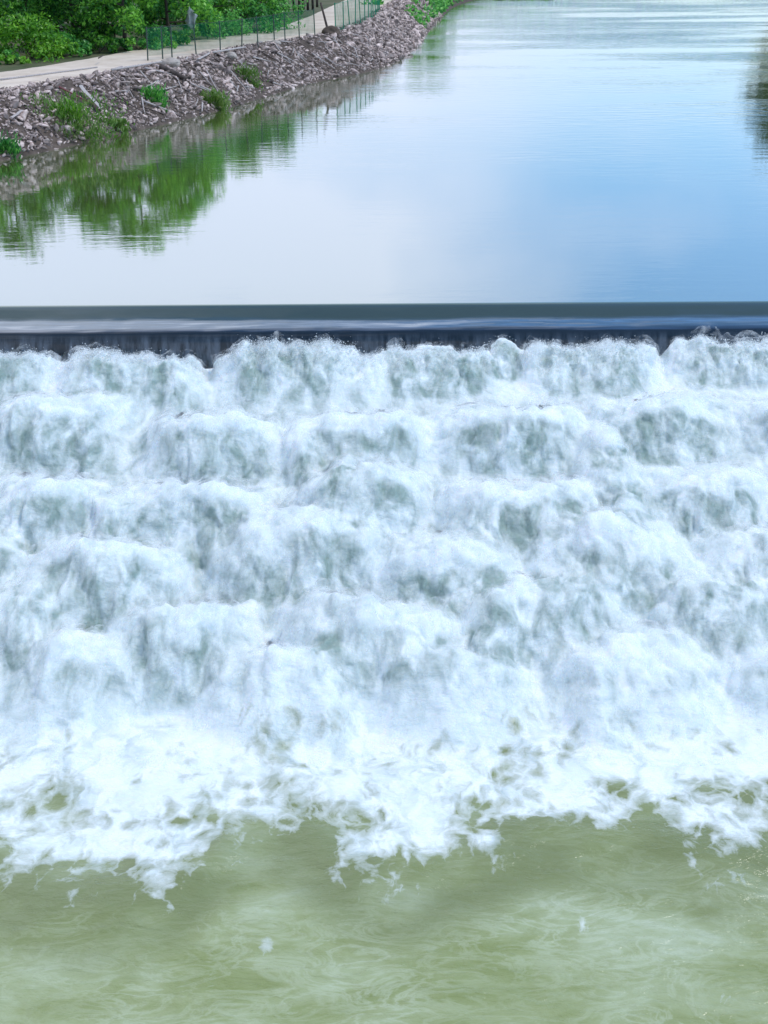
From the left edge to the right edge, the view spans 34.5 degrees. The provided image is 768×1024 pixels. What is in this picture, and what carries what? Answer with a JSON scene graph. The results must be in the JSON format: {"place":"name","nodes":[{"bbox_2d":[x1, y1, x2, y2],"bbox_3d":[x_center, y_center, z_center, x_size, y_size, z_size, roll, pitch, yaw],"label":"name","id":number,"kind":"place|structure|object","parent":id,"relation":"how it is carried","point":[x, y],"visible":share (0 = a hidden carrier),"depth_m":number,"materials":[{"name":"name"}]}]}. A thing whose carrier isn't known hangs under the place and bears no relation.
{"place":"outdoors","nodes":[
{"label":"outdoors","id":0,"kind":"place"},
{"bbox_2d":[0,0,343,71],"bbox_3d":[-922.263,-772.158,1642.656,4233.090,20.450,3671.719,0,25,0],"label":"ground","id":1,"kind":"structure","parent":0,"point":[4,67],"depth_m":108.26,"materials":[{"name":"green plant"}]},
{"bbox_2d":[0,49,11,64],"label":"bush","id":2,"kind":"object","parent":1,"relation":"on","point":[7,52],"visible":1,"depth_m":91.66,"materials":[{"name":"green plant"}]},
{"bbox_2d":[0,54,31,63],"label":"bush","id":3,"kind":"object","parent":1,"relation":"on","point":[11,59],"visible":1,"depth_m":91.47,"materials":[{"name":"green plant"}]},
{"bbox_2d":[0,26,33,58],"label":"bush","id":4,"kind":"object","parent":1,"relation":"on","point":[1,44],"visible":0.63,"depth_m":94.42,"materials":[{"name":"green plant"}]},
{"bbox_2d":[0,0,34,38],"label":"tree","id":5,"kind":"object","parent":1,"relation":"on","point":[5,5],"visible":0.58,"depth_m":95.31,"materials":[{"name":"green plant"}]},
{"bbox_2d":[0,0,69,49],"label":"tree","id":6,"kind":"object","parent":1,"relation":"on","point":[25,7],"visible":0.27,"depth_m":101.36,"materials":[{"name":"green plant"}]},
{"bbox_2d":[0,10,79,62],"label":"bush","id":7,"kind":"object","parent":1,"relation":"on","point":[39,36],"visible":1,"depth_m":93.97,"materials":[{"name":"green plant"}]},
{"bbox_2d":[1,0,87,15],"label":"tree","id":8,"kind":"object","parent":1,"relation":"on","point":[36,9],"visible":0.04,"depth_m":115.47,"materials":[{"name":"green plant"}]},
{"bbox_2d":[16,0,80,33],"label":"tree","id":9,"kind":"object","parent":1,"relation":"on","point":[23,10],"visible":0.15,"depth_m":115.89,"materials":[{"name":"green plant"}]},
{"bbox_2d":[36,43,68,57],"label":"bush","id":10,"kind":"object","parent":1,"relation":"on","point":[54,53],"visible":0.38,"depth_m":96.04,"materials":[{"name":"green plant"}]},
{"bbox_2d":[51,29,76,43],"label":"bush","id":11,"kind":"object","parent":1,"relation":"on","point":[64,34],"visible":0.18,"depth_m":97.32,"materials":[{"name":"green plant"}]},
{"bbox_2d":[47,36,92,56],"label":"bush","id":12,"kind":"object","parent":1,"relation":"on","point":[85,45],"visible":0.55,"depth_m":96.88,"materials":[{"name":"green plant"}]},
{"bbox_2d":[19,0,129,42],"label":"tree","id":13,"kind":"object","parent":1,"relation":"on","point":[90,6],"visible":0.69,"depth_m":100.31,"materials":[{"name":"green plant"}]},
{"bbox_2d":[63,27,100,50],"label":"bush","id":14,"kind":"object","parent":1,"relation":"on","point":[81,33],"visible":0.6,"depth_m":100.39,"materials":[{"name":"green plant"}]},
{"bbox_2d":[37,0,134,35],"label":"tree","id":15,"kind":"object","parent":1,"relation":"on","point":[110,8],"visible":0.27,"depth_m":102.11,"materials":[{"name":"green plant"}]},
{"bbox_2d":[81,35,135,52],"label":"bush","id":16,"kind":"object","parent":1,"relation":"on","point":[102,42],"visible":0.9,"depth_m":99.26,"materials":[{"name":"green plant"}]},
{"bbox_2d":[94,23,122,48],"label":"bush","id":17,"kind":"object","parent":1,"relation":"on","point":[116,31],"visible":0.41,"depth_m":102.67,"materials":[{"name":"green plant"}]},
{"bbox_2d":[57,0,167,49],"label":"tree","id":18,"kind":"object","parent":1,"relation":"on","point":[127,20],"visible":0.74,"depth_m":100.17,"materials":[{"name":"green plant"}]},
{"bbox_2d":[115,36,160,50],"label":"bush","id":19,"kind":"object","parent":1,"relation":"on","point":[141,43],"visible":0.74,"depth_m":101.25,"materials":[{"name":"green plant"}]},
{"bbox_2d":[129,22,176,49],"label":"bush","id":20,"kind":"object","parent":1,"relation":"on","point":[157,33],"visible":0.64,"depth_m":103.12,"materials":[{"name":"green plant"}]},
{"bbox_2d":[128,0,188,35],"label":"tree","id":21,"kind":"object","parent":1,"relation":"on","point":[160,8],"visible":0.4,"depth_m":107.59,"materials":[{"name":"green plant"}]},
{"bbox_2d":[149,34,178,48],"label":"bush","id":22,"kind":"object","parent":1,"relation":"on","point":[174,45],"visible":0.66,"depth_m":102.41,"materials":[{"name":"green plant"}]},
{"bbox_2d":[129,0,221,32],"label":"tree","id":23,"kind":"object","parent":1,"relation":"on","point":[183,12],"visible":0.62,"depth_m":106.83,"materials":[{"name":"green plant"}]},
{"bbox_2d":[185,6,197,29],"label":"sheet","id":24,"kind":"object","parent":23,"relation":"hanging from","point":[191,16],"visible":0.87,"depth_m":106.01,"materials":[{"name":"white plastic"}]},
{"bbox_2d":[137,0,217,30],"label":"tree","id":25,"kind":"object","parent":1,"relation":"on","point":[207,2],"visible":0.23,"depth_m":109.99,"materials":[{"name":"green plant"}]},
{"bbox_2d":[168,29,200,44],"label":"bush","id":26,"kind":"object","parent":1,"relation":"on","point":[182,36],"visible":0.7,"depth_m":105.17,"materials":[{"name":"green plant"}]},
{"bbox_2d":[174,9,228,39],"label":"bush","id":27,"kind":"object","parent":1,"relation":"on","point":[202,30],"visible":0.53,"depth_m":110.77,"materials":[{"name":"green plant"}]},
{"bbox_2d":[186,0,256,25],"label":"tree","id":28,"kind":"object","parent":1,"relation":"on","point":[223,7],"visible":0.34,"depth_m":116.92,"materials":[{"name":"green plant"}]},
{"bbox_2d":[206,7,252,36],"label":"bush","id":29,"kind":"object","parent":1,"relation":"on","point":[231,26],"visible":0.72,"depth_m":114.01,"materials":[{"name":"green plant"}]},
{"bbox_2d":[210,0,277,22],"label":"tree","id":30,"kind":"object","parent":1,"relation":"on","point":[268,4],"visible":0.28,"depth_m":119.27,"materials":[{"name":"green plant"}]},
{"bbox_2d":[228,0,282,33],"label":"bush","id":31,"kind":"object","parent":1,"relation":"on","point":[258,12],"visible":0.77,"depth_m":116.77,"materials":[{"name":"green plant"}]},
{"bbox_2d":[229,0,303,28],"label":"tree","id":32,"kind":"object","parent":1,"relation":"on","point":[301,12],"visible":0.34,"depth_m":121.23,"materials":[{"name":"green plant"}]},
{"bbox_2d":[258,0,307,30],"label":"bush","id":33,"kind":"object","parent":1,"relation":"on","point":[288,22],"visible":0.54,"depth_m":120.54,"materials":[{"name":"green plant"}]},
{"bbox_2d":[0,0,391,88],"bbox_3d":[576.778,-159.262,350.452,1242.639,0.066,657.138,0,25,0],"label":"dirt road","id":34,"kind":"structure","parent":0,"point":[123,59],"depth_m":101.66,"materials":[{"name":"beige concrete"}]},
{"bbox_2d":[0,67,97,80],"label":"pole","id":35,"kind":"object","parent":34,"relation":"on","point":[9,78],"visible":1,"depth_m":81.59,"materials":[{"name":"grey wood"}]},
{"bbox_2d":[0,0,471,160],"bbox_3d":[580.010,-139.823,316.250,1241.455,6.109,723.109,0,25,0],"label":"river bank","id":36,"kind":"structure","parent":0,"point":[68,84],"depth_m":87.84,"materials":[{"name":"stone"}]},
{"bbox_2d":[3,112,8,118],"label":"rock","id":37,"kind":"object","parent":36,"relation":"on","point":[5,114],"visible":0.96,"depth_m":73.85,"materials":[{"name":"stone"}]},
{"bbox_2d":[0,128,22,158],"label":"grass tuft","id":38,"kind":"object","parent":36,"relation":"on","point":[9,145],"visible":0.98,"depth_m":71.56,"materials":[{"name":"green plant"}]},
{"bbox_2d":[10,92,20,107],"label":"rock","id":39,"kind":"object","parent":36,"relation":"on","point":[15,104],"visible":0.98,"depth_m":74.88,"materials":[{"name":"stone"}]},
{"bbox_2d":[18,109,27,119],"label":"rock","id":40,"kind":"object","parent":36,"relation":"on","point":[23,114],"visible":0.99,"depth_m":74.56,"materials":[{"name":"stone"}]},
{"bbox_2d":[23,121,31,128],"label":"rock","id":41,"kind":"object","parent":36,"relation":"on","point":[27,125],"visible":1,"depth_m":74.37,"materials":[{"name":"stone"}]},
{"bbox_2d":[36,122,48,127],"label":"rock","id":42,"kind":"object","parent":36,"relation":"on","point":[42,125],"visible":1,"depth_m":75.13,"materials":[{"name":"stone"}]},
{"bbox_2d":[42,138,50,146],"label":"rock","id":43,"kind":"object","parent":36,"relation":"on","point":[46,143],"visible":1,"depth_m":74.39,"materials":[{"name":"stone"}]},
{"bbox_2d":[43,116,52,121],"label":"rock","id":44,"kind":"object","parent":36,"relation":"on","point":[47,119],"visible":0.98,"depth_m":75.63,"materials":[{"name":"stone"}]},
{"bbox_2d":[53,123,58,131],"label":"rock","id":45,"kind":"object","parent":36,"relation":"on","point":[56,126],"visible":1,"depth_m":75.84,"materials":[{"name":"stone"}]},
{"bbox_2d":[55,82,61,87],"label":"rock","id":46,"kind":"object","parent":36,"relation":"on","point":[57,85],"visible":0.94,"depth_m":79.28,"materials":[{"name":"stone"}]},
{"bbox_2d":[61,125,70,132],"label":"rock","id":47,"kind":"object","parent":36,"relation":"on","point":[67,127],"visible":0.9,"depth_m":76.44,"materials":[{"name":"stone"}]},
{"bbox_2d":[47,97,89,126],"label":"weeds","id":48,"kind":"object","parent":36,"relation":"on","point":[66,105],"visible":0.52,"depth_m":77.33,"materials":[{"name":"green plant"}]},
{"bbox_2d":[73,80,81,85],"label":"rock","id":49,"kind":"object","parent":36,"relation":"on","point":[79,82],"visible":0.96,"depth_m":80.66,"materials":[{"name":"stone"}]},
{"bbox_2d":[20,89,135,143],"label":"grass tuft","id":50,"kind":"object","parent":36,"relation":"on","point":[91,132],"visible":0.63,"depth_m":76.61,"materials":[{"name":"green plant"}]},
{"bbox_2d":[103,116,131,133],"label":"grass tuft","id":51,"kind":"object","parent":36,"relation":"on","point":[123,122],"visible":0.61,"depth_m":79.99,"materials":[{"name":"green plant"}]},
{"bbox_2d":[132,86,143,91],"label":"rock","id":52,"kind":"object","parent":36,"relation":"on","point":[138,88],"visible":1,"depth_m":84.64,"materials":[{"name":"stone"}]},
{"bbox_2d":[137,82,169,111],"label":"weeds","id":53,"kind":"object","parent":36,"relation":"on","point":[149,92],"visible":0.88,"depth_m":84.93,"materials":[{"name":"green plant"}]},
{"bbox_2d":[151,102,161,107],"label":"rock","id":54,"kind":"object","parent":36,"relation":"on","point":[157,104],"visible":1,"depth_m":84.75,"materials":[{"name":"stone"}]},
{"bbox_2d":[160,57,180,66],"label":"boulder","id":55,"kind":"object","parent":36,"relation":"on","point":[172,62],"visible":0.79,"depth_m":90.50,"materials":[{"name":"stone"}]},
{"bbox_2d":[199,86,231,110],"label":"grass tuft","id":56,"kind":"object","parent":36,"relation":"on","point":[220,101],"visible":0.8,"depth_m":90.03,"materials":[{"name":"green plant"}]},
{"bbox_2d":[0,0,442,159],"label":"rubble","id":57,"kind":"object","parent":36,"relation":"on","point":[366,25],"visible":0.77,"depth_m":99.34,"materials":[{"name":"stone"}]},
{"bbox_2d":[59,86,92,104],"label":"pipe","id":58,"kind":"object","parent":57,"relation":"on","point":[71,93],"visible":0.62,"depth_m":79.20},
{"bbox_2d":[79,85,101,107],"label":"plank","id":59,"kind":"object","parent":57,"relation":"on","point":[86,92],"visible":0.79,"depth_m":79.96,"materials":[{"name":"grey wood"}]},
{"bbox_2d":[111,93,147,114],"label":"driftwood","id":60,"kind":"object","parent":57,"relation":"on","point":[126,102],"visible":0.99,"depth_m":82.62,"materials":[{"name":"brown wood"}]},
{"bbox_2d":[111,61,161,70],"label":"log","id":61,"kind":"object","parent":57,"relation":"on","point":[124,67],"visible":1,"depth_m":86.65,"materials":[{"name":"grey wood"}]},
{"bbox_2d":[143,100,176,113],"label":"driftwood","id":62,"kind":"object","parent":57,"relation":"on","point":[155,105],"visible":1,"depth_m":84.56,"materials":[{"name":"grey wood"}]},
{"bbox_2d":[159,64,186,80],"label":"log","id":63,"kind":"object","parent":57,"relation":"on","point":[172,72],"visible":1,"depth_m":89.42,"materials":[{"name":"grey wood"}]},
{"bbox_2d":[212,46,245,52],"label":"log","id":64,"kind":"object","parent":57,"relation":"on","point":[228,49],"visible":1,"depth_m":98.67,"materials":[{"name":"grey wood"}]},
{"bbox_2d":[230,71,248,92],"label":"driftwood","id":65,"kind":"object","parent":57,"relation":"on","point":[238,80],"visible":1,"depth_m":95.95,"materials":[{"name":"grey wood"}]},
{"bbox_2d":[225,66,230,73],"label":"rock","id":66,"kind":"object","parent":36,"relation":"on","point":[228,70],"visible":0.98,"depth_m":95.68,"materials":[{"name":"stone"}]},
{"bbox_2d":[145,9,314,60],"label":"fence","id":67,"kind":"object","parent":36,"relation":"on","point":[241,19],"visible":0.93,"depth_m":98.88,"materials":[{"name":"metal"}]},
{"bbox_2d":[224,51,236,58],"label":"boulder","id":68,"kind":"object","parent":36,"relation":"on","point":[233,55],"visible":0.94,"depth_m":98.67,"materials":[{"name":"stone"}]},
{"bbox_2d":[227,62,268,92],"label":"weeds","id":69,"kind":"object","parent":36,"relation":"on","point":[248,74],"visible":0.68,"depth_m":97.33,"materials":[{"name":"green plant"}]},
{"bbox_2d":[320,2,327,26],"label":"leaning post","id":70,"kind":"object","parent":36,"relation":"on","point":[325,20],"visible":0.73,"depth_m":116.26,"materials":[{"name":"grey wood"}]},
{"bbox_2d":[322,25,342,37],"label":"soil mound","id":71,"kind":"object","parent":36,"relation":"on","point":[331,29],"visible":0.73,"depth_m":115.46,"materials":[{"name":"brown soil"}]},
{"bbox_2d":[334,0,379,28],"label":"fence","id":72,"kind":"object","parent":36,"relation":"on","point":[378,4],"visible":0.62,"depth_m":127.57,"materials":[{"name":"green metal"}]},
{"bbox_2d":[354,35,363,42],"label":"rock","id":73,"kind":"object","parent":36,"relation":"on","point":[360,39],"visible":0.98,"depth_m":118.90,"materials":[{"name":"stone"}]},
{"bbox_2d":[360,0,462,27],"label":"bank grass","id":74,"kind":"structure","parent":36,"relation":"on","point":[442,6],"depth_m":172.54,"materials":[{"name":"green plant"}]},
{"bbox_2d":[0,336,767,1023],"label":"cascade water","id":75,"kind":"structure","parent":0,"point":[426,686],"depth_m":29.27,"materials":[{"name":"white liquid"}]},
{"bbox_2d":[0,333,767,370],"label":"spray","id":76,"kind":"object","parent":75,"relation":"on","point":[261,344],"visible":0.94,"depth_m":41.06,"materials":[{"name":"white liquid"}]},
{"bbox_2d":[0,0,767,368],"bbox_3d":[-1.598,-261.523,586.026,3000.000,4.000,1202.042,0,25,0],"label":"river water","id":77,"kind":"structure","parent":0,"point":[520,174],"depth_m":59.20,"materials":[{"name":"blue liquid"}]}
]}

